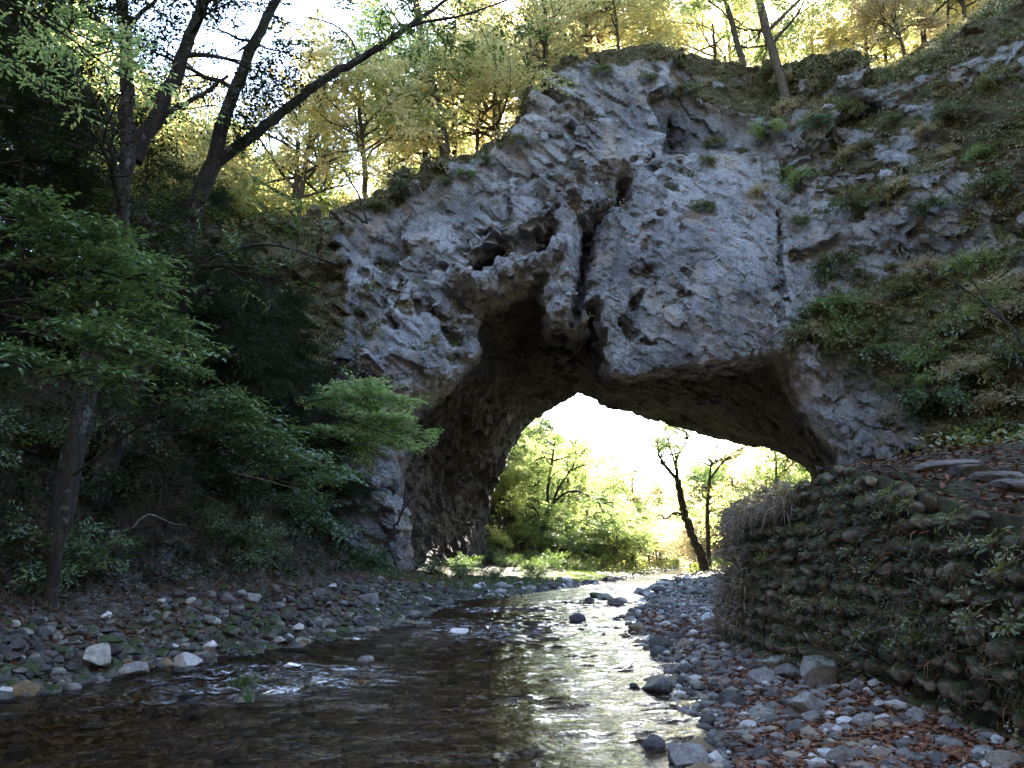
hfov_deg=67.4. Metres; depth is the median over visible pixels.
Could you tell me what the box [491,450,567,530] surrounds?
leafy tree
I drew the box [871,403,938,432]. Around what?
cliff shrub
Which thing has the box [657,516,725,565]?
broadleaf tree
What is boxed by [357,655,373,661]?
river stone
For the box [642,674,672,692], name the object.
boulder
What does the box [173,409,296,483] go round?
round bush
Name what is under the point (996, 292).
cliff shrub
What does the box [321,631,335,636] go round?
bank stone
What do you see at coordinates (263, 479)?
dead branch
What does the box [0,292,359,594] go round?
slope undergrowth
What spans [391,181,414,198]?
cliff shrub
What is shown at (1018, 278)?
cliff shrub
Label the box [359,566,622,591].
bank grass
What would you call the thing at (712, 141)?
cliff shrub
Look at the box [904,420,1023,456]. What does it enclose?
path undergrowth
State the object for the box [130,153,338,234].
broadleaf tree
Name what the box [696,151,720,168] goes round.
cliff shrub
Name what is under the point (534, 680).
water
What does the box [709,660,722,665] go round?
river stone
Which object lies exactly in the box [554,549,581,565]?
round bush
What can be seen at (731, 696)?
river stone
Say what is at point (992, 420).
cliff shrub
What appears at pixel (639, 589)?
river stone
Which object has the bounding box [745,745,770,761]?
river stone
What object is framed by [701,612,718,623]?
river stone
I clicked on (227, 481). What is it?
round bush
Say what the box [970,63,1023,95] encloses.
cliff shrub
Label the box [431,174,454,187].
cliff shrub
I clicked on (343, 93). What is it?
autumn tree
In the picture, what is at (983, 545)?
leafy plant
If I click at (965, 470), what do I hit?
stone step
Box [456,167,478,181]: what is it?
cliff shrub
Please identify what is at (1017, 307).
cliff shrub
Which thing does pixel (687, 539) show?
broadleaf tree
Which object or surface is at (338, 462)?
evergreen tree
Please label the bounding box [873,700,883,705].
river stone
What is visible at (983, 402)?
cliff shrub
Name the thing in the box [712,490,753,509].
broadleaf tree
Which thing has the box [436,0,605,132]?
autumn tree
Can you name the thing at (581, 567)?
round bush
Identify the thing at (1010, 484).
stone step
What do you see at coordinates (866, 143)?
cliff shrub
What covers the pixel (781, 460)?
autumn tree
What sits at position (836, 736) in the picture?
river stone
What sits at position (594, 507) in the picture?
broadleaf tree
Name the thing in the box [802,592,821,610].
leafy plant
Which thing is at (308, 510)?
round bush
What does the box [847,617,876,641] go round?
leafy plant
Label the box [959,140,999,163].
cliff shrub
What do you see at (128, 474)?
round bush
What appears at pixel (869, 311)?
cliff shrub
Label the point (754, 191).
cliff shrub
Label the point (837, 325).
cliff shrub
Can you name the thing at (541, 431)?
autumn tree
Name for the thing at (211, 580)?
slope grass
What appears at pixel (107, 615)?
river stone
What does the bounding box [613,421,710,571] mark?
leaning tree
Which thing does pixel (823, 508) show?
leafy plant
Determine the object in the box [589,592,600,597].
river stone
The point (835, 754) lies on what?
river stone
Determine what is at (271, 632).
boulder
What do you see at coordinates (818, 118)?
cliff shrub
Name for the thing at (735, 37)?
crest tree
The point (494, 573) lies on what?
round bush
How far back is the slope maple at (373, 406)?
27.20 m
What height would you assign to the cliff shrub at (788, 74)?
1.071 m
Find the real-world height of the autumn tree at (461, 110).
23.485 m
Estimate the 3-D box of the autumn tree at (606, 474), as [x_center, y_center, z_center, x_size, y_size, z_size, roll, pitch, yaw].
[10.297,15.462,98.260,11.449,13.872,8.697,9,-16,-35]
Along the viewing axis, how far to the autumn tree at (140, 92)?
60.51 m
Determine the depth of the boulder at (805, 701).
6.91 m
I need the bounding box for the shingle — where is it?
[472,567,719,593]
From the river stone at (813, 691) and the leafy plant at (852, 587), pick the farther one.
the leafy plant at (852, 587)
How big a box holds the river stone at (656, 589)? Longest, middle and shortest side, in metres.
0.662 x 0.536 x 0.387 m
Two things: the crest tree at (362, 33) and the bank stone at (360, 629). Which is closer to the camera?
the bank stone at (360, 629)
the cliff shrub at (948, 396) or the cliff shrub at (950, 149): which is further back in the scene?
the cliff shrub at (950, 149)
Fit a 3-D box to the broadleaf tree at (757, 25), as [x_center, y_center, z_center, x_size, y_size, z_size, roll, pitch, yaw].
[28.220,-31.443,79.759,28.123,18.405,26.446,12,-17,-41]
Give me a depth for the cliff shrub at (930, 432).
44.61 m
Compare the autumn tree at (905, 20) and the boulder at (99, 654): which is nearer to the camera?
the boulder at (99, 654)
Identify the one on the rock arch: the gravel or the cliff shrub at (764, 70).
the cliff shrub at (764, 70)
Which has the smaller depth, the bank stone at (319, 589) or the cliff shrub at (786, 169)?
the bank stone at (319, 589)
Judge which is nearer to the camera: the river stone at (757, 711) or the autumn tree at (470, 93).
the river stone at (757, 711)
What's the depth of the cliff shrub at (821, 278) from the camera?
50.93 m
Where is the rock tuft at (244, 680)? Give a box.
[226,673,265,689]
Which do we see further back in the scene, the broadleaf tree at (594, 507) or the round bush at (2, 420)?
the broadleaf tree at (594, 507)
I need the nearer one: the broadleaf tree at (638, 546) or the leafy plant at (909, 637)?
the leafy plant at (909, 637)
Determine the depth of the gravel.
6.87 m
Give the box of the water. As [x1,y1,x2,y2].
[0,568,732,767]
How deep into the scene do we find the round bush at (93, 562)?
12.48 m
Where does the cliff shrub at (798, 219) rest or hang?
on the rock arch
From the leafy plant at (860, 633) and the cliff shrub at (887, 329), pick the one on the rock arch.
the cliff shrub at (887, 329)
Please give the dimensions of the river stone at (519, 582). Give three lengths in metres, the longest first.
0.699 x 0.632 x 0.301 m
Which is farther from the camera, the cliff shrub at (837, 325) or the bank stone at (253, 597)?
the cliff shrub at (837, 325)
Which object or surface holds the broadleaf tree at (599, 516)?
on the ground at (954, 487)
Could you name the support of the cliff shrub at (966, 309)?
on the rock arch
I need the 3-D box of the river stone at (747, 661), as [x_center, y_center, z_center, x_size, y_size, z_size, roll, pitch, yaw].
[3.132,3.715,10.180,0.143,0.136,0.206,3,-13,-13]
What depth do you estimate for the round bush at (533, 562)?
64.06 m
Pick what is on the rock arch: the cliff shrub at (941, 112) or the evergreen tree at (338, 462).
the cliff shrub at (941, 112)
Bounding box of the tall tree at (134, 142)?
[0,0,351,569]
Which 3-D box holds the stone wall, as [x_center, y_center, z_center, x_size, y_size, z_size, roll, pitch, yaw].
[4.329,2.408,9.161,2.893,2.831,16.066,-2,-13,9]
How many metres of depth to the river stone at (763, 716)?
6.79 m
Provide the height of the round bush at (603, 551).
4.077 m
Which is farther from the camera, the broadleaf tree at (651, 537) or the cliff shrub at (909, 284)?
the broadleaf tree at (651, 537)
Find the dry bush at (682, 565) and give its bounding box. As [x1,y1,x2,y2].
[679,558,689,567]
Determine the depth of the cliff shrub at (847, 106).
53.18 m
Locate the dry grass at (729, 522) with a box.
[697,473,804,642]
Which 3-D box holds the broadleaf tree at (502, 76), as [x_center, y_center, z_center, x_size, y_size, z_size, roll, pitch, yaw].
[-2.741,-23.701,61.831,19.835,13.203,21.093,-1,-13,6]
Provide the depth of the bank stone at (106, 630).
11.58 m
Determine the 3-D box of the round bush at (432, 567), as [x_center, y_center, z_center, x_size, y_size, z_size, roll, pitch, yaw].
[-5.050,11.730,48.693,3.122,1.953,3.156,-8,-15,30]
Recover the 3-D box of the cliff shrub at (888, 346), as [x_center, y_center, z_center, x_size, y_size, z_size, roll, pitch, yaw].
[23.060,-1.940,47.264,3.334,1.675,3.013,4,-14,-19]
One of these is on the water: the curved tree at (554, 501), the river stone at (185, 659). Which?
the river stone at (185, 659)
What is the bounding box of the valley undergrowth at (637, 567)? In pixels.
[486,484,730,573]
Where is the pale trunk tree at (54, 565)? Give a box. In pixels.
[43,156,247,610]
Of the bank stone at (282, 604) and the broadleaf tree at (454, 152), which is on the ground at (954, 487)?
the bank stone at (282, 604)
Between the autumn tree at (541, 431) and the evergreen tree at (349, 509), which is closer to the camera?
the evergreen tree at (349, 509)
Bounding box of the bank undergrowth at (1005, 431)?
[962,426,1023,449]
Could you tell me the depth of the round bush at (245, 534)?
17.44 m
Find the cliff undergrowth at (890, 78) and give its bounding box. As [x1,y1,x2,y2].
[298,0,1023,491]
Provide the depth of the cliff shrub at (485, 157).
56.22 m
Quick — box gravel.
[625,584,1023,767]
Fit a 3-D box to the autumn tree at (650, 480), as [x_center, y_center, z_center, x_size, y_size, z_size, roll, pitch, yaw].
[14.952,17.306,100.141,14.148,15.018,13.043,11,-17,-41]
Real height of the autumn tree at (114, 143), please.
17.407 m
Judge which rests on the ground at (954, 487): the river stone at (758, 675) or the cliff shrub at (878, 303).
the river stone at (758, 675)
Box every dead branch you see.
[132,514,185,528]
[232,471,300,490]
[335,160,367,223]
[377,482,415,547]
[386,535,399,565]
[411,554,430,572]
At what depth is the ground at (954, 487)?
14.97 m
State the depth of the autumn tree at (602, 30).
69.38 m
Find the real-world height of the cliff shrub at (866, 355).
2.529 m
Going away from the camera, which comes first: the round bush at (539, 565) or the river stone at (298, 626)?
the river stone at (298, 626)
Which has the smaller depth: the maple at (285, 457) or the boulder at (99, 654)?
the boulder at (99, 654)
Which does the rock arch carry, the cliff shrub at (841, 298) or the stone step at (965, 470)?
the cliff shrub at (841, 298)
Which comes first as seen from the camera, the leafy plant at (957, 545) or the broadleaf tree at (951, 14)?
the leafy plant at (957, 545)
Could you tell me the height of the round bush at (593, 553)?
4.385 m
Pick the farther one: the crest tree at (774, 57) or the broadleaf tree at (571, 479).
the broadleaf tree at (571, 479)
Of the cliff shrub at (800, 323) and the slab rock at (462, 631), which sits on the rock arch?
the cliff shrub at (800, 323)
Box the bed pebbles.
[0,598,717,767]
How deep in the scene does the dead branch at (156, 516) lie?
13.30 m
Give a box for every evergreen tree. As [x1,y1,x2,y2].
[0,0,173,382]
[0,19,111,225]
[0,20,100,253]
[0,53,154,348]
[0,182,8,217]
[3,145,279,411]
[49,170,311,465]
[70,176,245,384]
[151,261,358,486]
[156,221,366,499]
[176,283,387,512]
[186,286,345,471]
[200,286,385,538]
[250,323,370,528]
[273,365,367,536]
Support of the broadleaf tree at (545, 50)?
on the ground at (954, 487)
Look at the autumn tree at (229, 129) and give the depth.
75.90 m
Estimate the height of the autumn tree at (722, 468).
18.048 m
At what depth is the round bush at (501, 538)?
77.67 m
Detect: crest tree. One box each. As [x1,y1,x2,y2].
[334,0,535,157]
[663,0,835,86]
[681,0,850,156]
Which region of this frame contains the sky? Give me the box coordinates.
[1,0,927,501]
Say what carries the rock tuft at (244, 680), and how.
on the river stone at (247, 694)
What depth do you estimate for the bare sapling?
26.31 m
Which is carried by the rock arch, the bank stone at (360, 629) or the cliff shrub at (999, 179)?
the cliff shrub at (999, 179)
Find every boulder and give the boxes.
[83,643,110,665]
[259,625,286,639]
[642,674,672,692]
[667,743,707,765]
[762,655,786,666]
[790,692,819,711]
[800,655,838,686]
[983,750,1022,767]
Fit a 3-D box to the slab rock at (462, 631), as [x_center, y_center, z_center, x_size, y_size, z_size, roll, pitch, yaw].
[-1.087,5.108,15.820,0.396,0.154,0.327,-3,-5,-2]
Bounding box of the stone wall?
[715,466,1023,745]
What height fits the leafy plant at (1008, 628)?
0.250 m
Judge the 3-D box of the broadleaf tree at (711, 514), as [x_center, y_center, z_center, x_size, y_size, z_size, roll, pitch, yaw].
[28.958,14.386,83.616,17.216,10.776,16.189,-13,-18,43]
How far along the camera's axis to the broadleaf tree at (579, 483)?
124.71 m
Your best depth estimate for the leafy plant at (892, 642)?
6.75 m
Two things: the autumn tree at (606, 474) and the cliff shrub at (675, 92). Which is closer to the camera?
the cliff shrub at (675, 92)
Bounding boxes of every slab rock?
[0,686,12,691]
[271,636,285,643]
[450,628,468,634]
[606,597,626,604]
[908,731,921,737]
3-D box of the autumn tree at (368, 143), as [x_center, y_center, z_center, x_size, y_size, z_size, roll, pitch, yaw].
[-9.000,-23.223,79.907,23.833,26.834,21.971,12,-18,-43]
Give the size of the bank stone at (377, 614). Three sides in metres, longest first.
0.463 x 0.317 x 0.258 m
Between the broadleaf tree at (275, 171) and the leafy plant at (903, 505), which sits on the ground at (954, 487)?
the broadleaf tree at (275, 171)
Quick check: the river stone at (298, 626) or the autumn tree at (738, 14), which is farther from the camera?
the autumn tree at (738, 14)
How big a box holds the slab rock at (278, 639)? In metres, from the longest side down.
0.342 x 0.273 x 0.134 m
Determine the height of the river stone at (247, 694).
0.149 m
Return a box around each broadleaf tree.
[3,128,311,259]
[100,36,462,218]
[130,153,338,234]
[302,101,473,215]
[332,30,515,189]
[352,0,584,164]
[412,0,655,122]
[494,0,697,99]
[498,443,571,514]
[500,451,607,513]
[506,427,534,463]
[507,450,565,500]
[512,422,557,467]
[514,0,733,56]
[516,465,606,499]
[518,493,634,558]
[520,446,639,528]
[534,480,662,563]
[534,483,649,562]
[535,408,565,429]
[548,487,649,551]
[549,491,659,545]
[550,451,597,505]
[553,485,682,566]
[579,505,667,555]
[581,502,684,562]
[607,0,794,65]
[619,534,700,566]
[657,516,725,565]
[658,493,753,559]
[679,538,720,563]
[688,487,750,551]
[694,466,808,544]
[699,0,917,65]
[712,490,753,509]
[726,0,989,65]
[749,465,810,500]
[797,0,987,46]
[897,0,985,42]
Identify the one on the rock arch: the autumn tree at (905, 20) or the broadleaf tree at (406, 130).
the broadleaf tree at (406, 130)
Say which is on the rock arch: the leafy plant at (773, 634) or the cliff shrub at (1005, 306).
the cliff shrub at (1005, 306)
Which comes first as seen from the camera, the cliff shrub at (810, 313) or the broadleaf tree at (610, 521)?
the cliff shrub at (810, 313)
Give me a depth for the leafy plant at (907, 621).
6.57 m
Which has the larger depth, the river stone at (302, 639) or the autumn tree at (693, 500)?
the autumn tree at (693, 500)
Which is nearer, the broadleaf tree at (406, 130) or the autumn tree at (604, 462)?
the broadleaf tree at (406, 130)
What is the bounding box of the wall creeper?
[714,477,1023,753]
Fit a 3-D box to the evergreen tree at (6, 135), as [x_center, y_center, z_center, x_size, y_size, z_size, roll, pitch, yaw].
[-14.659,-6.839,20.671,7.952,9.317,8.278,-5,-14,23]
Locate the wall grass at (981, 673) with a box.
[708,462,1023,751]
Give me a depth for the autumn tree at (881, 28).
83.76 m
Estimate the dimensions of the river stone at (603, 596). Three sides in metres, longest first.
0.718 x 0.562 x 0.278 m
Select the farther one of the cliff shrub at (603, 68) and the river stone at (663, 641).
the cliff shrub at (603, 68)
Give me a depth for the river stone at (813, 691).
7.33 m
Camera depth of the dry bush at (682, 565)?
167.04 m
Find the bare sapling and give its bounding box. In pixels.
[876,200,1023,388]
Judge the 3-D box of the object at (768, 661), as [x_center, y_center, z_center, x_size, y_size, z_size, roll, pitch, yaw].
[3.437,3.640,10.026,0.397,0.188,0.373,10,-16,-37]
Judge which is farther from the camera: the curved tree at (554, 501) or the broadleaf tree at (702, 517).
the broadleaf tree at (702, 517)
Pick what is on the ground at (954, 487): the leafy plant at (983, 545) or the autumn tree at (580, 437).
the autumn tree at (580, 437)
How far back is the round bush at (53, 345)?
19.68 m
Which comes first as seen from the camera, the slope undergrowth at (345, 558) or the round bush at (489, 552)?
the slope undergrowth at (345, 558)
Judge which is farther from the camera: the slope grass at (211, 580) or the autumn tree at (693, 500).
the autumn tree at (693, 500)
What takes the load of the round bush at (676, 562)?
on the ground at (954, 487)
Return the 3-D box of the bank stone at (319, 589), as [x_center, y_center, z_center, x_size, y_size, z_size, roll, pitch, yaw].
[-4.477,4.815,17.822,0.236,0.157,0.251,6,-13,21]
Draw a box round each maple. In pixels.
[0,182,237,408]
[36,381,371,536]
[264,365,443,496]
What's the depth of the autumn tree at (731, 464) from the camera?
150.27 m
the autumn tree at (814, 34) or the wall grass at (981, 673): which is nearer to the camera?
the wall grass at (981, 673)
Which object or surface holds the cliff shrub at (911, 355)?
on the rock arch
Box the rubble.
[0,556,551,699]
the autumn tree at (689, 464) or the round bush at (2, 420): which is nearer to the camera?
the round bush at (2, 420)
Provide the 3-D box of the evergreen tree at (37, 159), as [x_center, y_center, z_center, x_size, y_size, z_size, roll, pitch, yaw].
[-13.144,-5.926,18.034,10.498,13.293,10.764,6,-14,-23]
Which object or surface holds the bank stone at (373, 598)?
on the ground at (954, 487)
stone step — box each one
[911,459,980,472]
[946,464,1000,479]
[967,471,1023,484]
[986,479,1023,491]
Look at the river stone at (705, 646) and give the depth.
12.20 m
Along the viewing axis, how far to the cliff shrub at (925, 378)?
44.13 m
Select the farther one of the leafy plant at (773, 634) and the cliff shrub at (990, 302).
the cliff shrub at (990, 302)
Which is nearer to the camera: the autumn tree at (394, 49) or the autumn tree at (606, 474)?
the autumn tree at (394, 49)
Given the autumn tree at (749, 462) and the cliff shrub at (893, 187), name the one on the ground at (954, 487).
the autumn tree at (749, 462)
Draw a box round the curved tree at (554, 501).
[512,418,637,555]
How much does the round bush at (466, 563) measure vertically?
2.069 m
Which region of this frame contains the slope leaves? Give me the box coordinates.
[0,422,493,667]
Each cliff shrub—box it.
[368,195,395,215]
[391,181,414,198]
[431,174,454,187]
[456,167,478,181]
[470,151,494,165]
[505,131,528,147]
[556,73,574,87]
[586,60,613,79]
[634,69,659,83]
[668,79,702,101]
[685,195,718,216]
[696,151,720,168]
[700,134,727,148]
[740,180,785,202]
[746,116,790,142]
[753,63,784,85]
[767,67,793,88]
[767,94,805,116]
[767,165,794,183]
[776,211,812,231]
[778,313,842,347]
[779,163,830,193]
[779,318,839,357]
[791,297,850,327]
[792,315,830,336]
[795,106,836,134]
[799,110,833,131]
[803,285,875,325]
[806,245,865,282]
[808,315,867,352]
[809,263,870,288]
[810,323,882,365]
[813,186,874,219]
[824,93,867,128]
[824,312,876,327]
[829,300,888,328]
[829,312,901,351]
[830,143,872,163]
[832,294,894,315]
[840,345,863,367]
[844,337,907,382]
[846,137,878,153]
[847,322,900,342]
[849,194,889,222]
[861,173,913,210]
[865,339,913,357]
[867,372,912,401]
[871,272,929,305]
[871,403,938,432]
[874,338,965,375]
[876,172,921,203]
[879,110,904,127]
[896,251,954,281]
[897,380,976,421]
[904,190,957,227]
[904,348,948,376]
[907,119,952,147]
[907,331,1002,362]
[911,368,957,395]
[912,307,1005,355]
[912,417,992,448]
[921,443,955,453]
[923,414,966,439]
[924,141,961,159]
[926,422,1003,447]
[928,96,976,130]
[929,302,992,326]
[929,351,995,384]
[932,361,1023,400]
[932,419,1006,448]
[933,243,1005,287]
[949,180,1001,205]
[950,356,1012,379]
[952,165,1019,208]
[957,271,1023,305]
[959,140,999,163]
[960,282,1023,327]
[965,382,1023,419]
[965,412,1023,444]
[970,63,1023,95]
[970,328,1023,367]
[976,292,1023,332]
[981,287,1023,326]
[991,298,1023,318]
[994,265,1023,291]
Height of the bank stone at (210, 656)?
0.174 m
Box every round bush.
[0,387,174,500]
[0,400,48,468]
[0,500,149,595]
[6,284,183,384]
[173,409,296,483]
[181,443,299,527]
[193,501,294,572]
[254,475,365,543]
[271,484,341,533]
[330,535,404,575]
[412,553,453,575]
[444,552,483,572]
[446,559,480,577]
[474,561,515,579]
[485,536,504,564]
[486,523,521,549]
[490,551,523,567]
[494,545,531,565]
[502,519,545,546]
[512,554,547,570]
[512,561,551,579]
[518,558,548,570]
[521,546,558,564]
[533,521,579,553]
[535,549,569,570]
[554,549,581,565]
[559,557,596,571]
[568,533,604,558]
[573,554,606,570]
[581,551,614,569]
[590,545,620,559]
[658,553,681,567]
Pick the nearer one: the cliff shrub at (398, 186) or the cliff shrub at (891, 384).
the cliff shrub at (891, 384)
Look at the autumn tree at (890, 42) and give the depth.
65.39 m
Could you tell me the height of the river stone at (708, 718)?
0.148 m
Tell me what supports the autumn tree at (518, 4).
on the ground at (954, 487)
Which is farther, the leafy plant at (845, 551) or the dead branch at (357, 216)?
the dead branch at (357, 216)
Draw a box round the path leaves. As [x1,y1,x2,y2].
[789,438,1023,513]
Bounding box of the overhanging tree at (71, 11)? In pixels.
[0,0,224,129]
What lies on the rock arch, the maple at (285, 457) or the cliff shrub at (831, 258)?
the cliff shrub at (831, 258)
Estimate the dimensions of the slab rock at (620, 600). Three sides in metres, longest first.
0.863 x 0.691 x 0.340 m
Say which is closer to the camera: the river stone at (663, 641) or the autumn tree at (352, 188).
the river stone at (663, 641)
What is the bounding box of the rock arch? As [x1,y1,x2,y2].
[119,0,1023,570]
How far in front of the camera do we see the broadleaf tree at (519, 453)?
91.63 m
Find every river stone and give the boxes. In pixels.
[100,611,111,619]
[118,661,148,674]
[157,598,166,604]
[174,652,202,666]
[202,640,217,652]
[234,687,254,702]
[291,623,303,629]
[295,637,310,643]
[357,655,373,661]
[512,581,522,585]
[544,581,556,586]
[569,612,585,620]
[585,597,594,600]
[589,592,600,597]
[597,593,613,598]
[629,682,637,686]
[635,587,646,593]
[640,733,665,746]
[649,636,673,648]
[652,646,666,654]
[653,586,666,592]
[658,597,668,602]
[660,581,670,584]
[661,621,670,626]
[677,639,693,647]
[698,606,711,612]
[699,713,716,724]
[700,644,709,648]
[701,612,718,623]
[702,627,715,634]
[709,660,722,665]
[718,690,745,705]
[739,720,756,727]
[741,659,753,664]
[744,685,751,690]
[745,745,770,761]
[746,668,775,683]
[749,704,778,718]
[759,714,778,719]
[774,663,800,678]
[811,689,820,694]
[826,748,856,760]
[828,732,840,741]
[851,712,872,725]
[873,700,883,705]
[906,707,928,718]
[930,734,940,739]
[971,747,990,754]
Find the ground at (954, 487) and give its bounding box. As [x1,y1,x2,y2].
[0,247,1023,767]
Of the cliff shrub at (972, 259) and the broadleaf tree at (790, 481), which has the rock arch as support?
the cliff shrub at (972, 259)
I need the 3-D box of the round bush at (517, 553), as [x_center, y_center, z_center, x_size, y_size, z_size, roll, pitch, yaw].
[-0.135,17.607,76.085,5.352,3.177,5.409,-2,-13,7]
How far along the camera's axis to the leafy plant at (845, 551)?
8.01 m
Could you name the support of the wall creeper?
attached to the stone wall
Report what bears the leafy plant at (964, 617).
attached to the stone wall
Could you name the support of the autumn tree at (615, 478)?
on the ground at (954, 487)
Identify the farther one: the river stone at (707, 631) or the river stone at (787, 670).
the river stone at (707, 631)
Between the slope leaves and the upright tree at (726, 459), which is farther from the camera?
the upright tree at (726, 459)
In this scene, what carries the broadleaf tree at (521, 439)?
on the ground at (954, 487)
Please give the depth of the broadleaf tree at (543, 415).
94.11 m
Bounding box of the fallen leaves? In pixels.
[641,608,1023,767]
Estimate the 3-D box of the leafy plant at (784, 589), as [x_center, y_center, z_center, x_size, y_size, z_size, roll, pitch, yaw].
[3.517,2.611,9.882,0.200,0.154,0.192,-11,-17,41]
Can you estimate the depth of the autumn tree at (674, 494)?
128.20 m
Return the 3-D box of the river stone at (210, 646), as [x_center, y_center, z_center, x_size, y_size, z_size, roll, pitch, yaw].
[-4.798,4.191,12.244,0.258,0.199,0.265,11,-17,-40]
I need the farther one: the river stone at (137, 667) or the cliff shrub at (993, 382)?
the cliff shrub at (993, 382)
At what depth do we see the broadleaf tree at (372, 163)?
59.66 m
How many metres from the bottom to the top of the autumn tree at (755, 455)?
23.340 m
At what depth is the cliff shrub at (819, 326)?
49.09 m
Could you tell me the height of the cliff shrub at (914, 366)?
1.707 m
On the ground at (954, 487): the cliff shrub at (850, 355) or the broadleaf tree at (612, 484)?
the broadleaf tree at (612, 484)
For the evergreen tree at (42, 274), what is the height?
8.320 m
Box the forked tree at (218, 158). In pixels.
[0,0,557,512]
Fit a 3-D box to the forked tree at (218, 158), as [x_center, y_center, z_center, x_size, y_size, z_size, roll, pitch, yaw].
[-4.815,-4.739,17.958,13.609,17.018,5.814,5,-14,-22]
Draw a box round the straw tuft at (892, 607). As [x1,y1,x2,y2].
[878,586,947,674]
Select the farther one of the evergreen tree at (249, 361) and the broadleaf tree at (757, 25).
the broadleaf tree at (757, 25)
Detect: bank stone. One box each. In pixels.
[0,669,11,676]
[12,667,27,673]
[39,649,58,657]
[56,624,64,628]
[58,592,67,597]
[100,628,111,631]
[196,614,203,621]
[203,653,216,660]
[245,593,261,602]
[267,643,275,648]
[276,602,284,606]
[314,588,324,591]
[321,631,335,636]
[338,600,347,605]
[350,627,366,631]
[358,592,378,605]
[371,611,381,618]
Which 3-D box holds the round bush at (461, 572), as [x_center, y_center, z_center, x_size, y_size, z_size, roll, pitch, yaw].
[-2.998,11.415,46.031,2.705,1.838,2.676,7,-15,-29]
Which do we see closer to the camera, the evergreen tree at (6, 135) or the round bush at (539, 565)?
the evergreen tree at (6, 135)
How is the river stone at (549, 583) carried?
on the ground at (954, 487)
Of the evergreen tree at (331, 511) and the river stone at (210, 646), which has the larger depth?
the evergreen tree at (331, 511)
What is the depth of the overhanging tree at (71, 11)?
9.76 m
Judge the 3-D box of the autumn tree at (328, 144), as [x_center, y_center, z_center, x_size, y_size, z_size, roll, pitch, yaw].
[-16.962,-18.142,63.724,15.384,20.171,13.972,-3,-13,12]
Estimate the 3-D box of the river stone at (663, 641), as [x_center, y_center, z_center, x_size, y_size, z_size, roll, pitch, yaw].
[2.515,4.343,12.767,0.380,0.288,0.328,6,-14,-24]
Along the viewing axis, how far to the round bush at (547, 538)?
85.37 m
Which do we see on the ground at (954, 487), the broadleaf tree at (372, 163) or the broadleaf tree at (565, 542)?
the broadleaf tree at (565, 542)
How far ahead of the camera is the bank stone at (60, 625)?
10.79 m
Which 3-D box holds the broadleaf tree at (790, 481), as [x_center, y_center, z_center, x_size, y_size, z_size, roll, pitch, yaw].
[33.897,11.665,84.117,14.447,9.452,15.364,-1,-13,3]
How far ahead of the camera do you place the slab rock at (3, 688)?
8.60 m
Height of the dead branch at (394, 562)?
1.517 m
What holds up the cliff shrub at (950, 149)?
on the rock arch
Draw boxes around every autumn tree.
[1,0,146,169]
[9,22,166,165]
[38,35,211,193]
[73,14,239,162]
[84,67,273,215]
[132,94,335,208]
[133,116,272,213]
[136,166,252,231]
[173,90,293,195]
[175,124,344,224]
[218,23,392,216]
[231,122,360,214]
[250,3,457,198]
[291,164,374,207]
[322,0,525,161]
[336,19,514,185]
[349,60,506,196]
[410,25,540,152]
[414,21,551,155]
[433,0,627,122]
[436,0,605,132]
[513,411,573,503]
[518,0,612,80]
[525,421,569,501]
[529,429,611,513]
[537,0,673,51]
[538,423,603,463]
[547,424,606,465]
[549,1,648,57]
[549,451,639,536]
[561,0,668,49]
[572,434,640,491]
[582,462,634,548]
[592,475,679,555]
[593,460,688,557]
[593,479,673,562]
[594,0,730,58]
[599,449,640,482]
[621,457,651,485]
[633,468,698,562]
[660,445,727,558]
[667,0,806,65]
[668,452,762,521]
[681,453,762,524]
[683,467,751,536]
[684,453,755,515]
[712,447,791,492]
[720,443,810,499]
[727,455,801,499]
[745,448,777,461]
[772,466,808,485]
[775,0,879,66]
[806,0,927,67]
[814,0,965,66]
[835,0,953,58]
[836,0,957,66]
[890,26,920,60]
[899,0,991,31]
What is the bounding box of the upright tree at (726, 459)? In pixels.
[659,437,766,567]
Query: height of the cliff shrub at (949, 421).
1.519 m
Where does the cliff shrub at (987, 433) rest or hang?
on the rock arch
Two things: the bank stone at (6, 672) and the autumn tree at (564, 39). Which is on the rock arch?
the autumn tree at (564, 39)
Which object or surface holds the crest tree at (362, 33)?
on the rock arch
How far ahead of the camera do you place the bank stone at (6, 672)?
8.92 m
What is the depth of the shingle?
46.41 m
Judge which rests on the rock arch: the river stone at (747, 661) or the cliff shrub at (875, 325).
the cliff shrub at (875, 325)
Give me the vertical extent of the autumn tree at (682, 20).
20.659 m
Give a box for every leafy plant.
[754,551,775,564]
[767,627,779,638]
[778,581,792,592]
[783,595,805,612]
[793,521,807,531]
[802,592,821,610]
[817,498,839,516]
[820,596,841,615]
[831,477,850,493]
[836,540,860,561]
[845,583,858,596]
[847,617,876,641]
[858,557,887,582]
[870,503,891,518]
[875,481,901,502]
[880,627,907,650]
[889,604,927,631]
[895,488,924,515]
[897,621,927,655]
[933,504,966,534]
[942,532,975,551]
[948,600,994,635]
[970,526,1012,559]
[977,600,1023,637]
[983,555,1021,582]
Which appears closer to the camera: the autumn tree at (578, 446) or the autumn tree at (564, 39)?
the autumn tree at (564, 39)
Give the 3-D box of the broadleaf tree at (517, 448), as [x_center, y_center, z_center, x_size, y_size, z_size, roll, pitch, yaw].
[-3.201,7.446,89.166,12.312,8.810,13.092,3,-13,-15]
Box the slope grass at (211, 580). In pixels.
[0,366,380,617]
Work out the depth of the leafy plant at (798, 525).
9.74 m
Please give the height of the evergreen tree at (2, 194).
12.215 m
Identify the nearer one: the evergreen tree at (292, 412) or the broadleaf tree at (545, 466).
the evergreen tree at (292, 412)

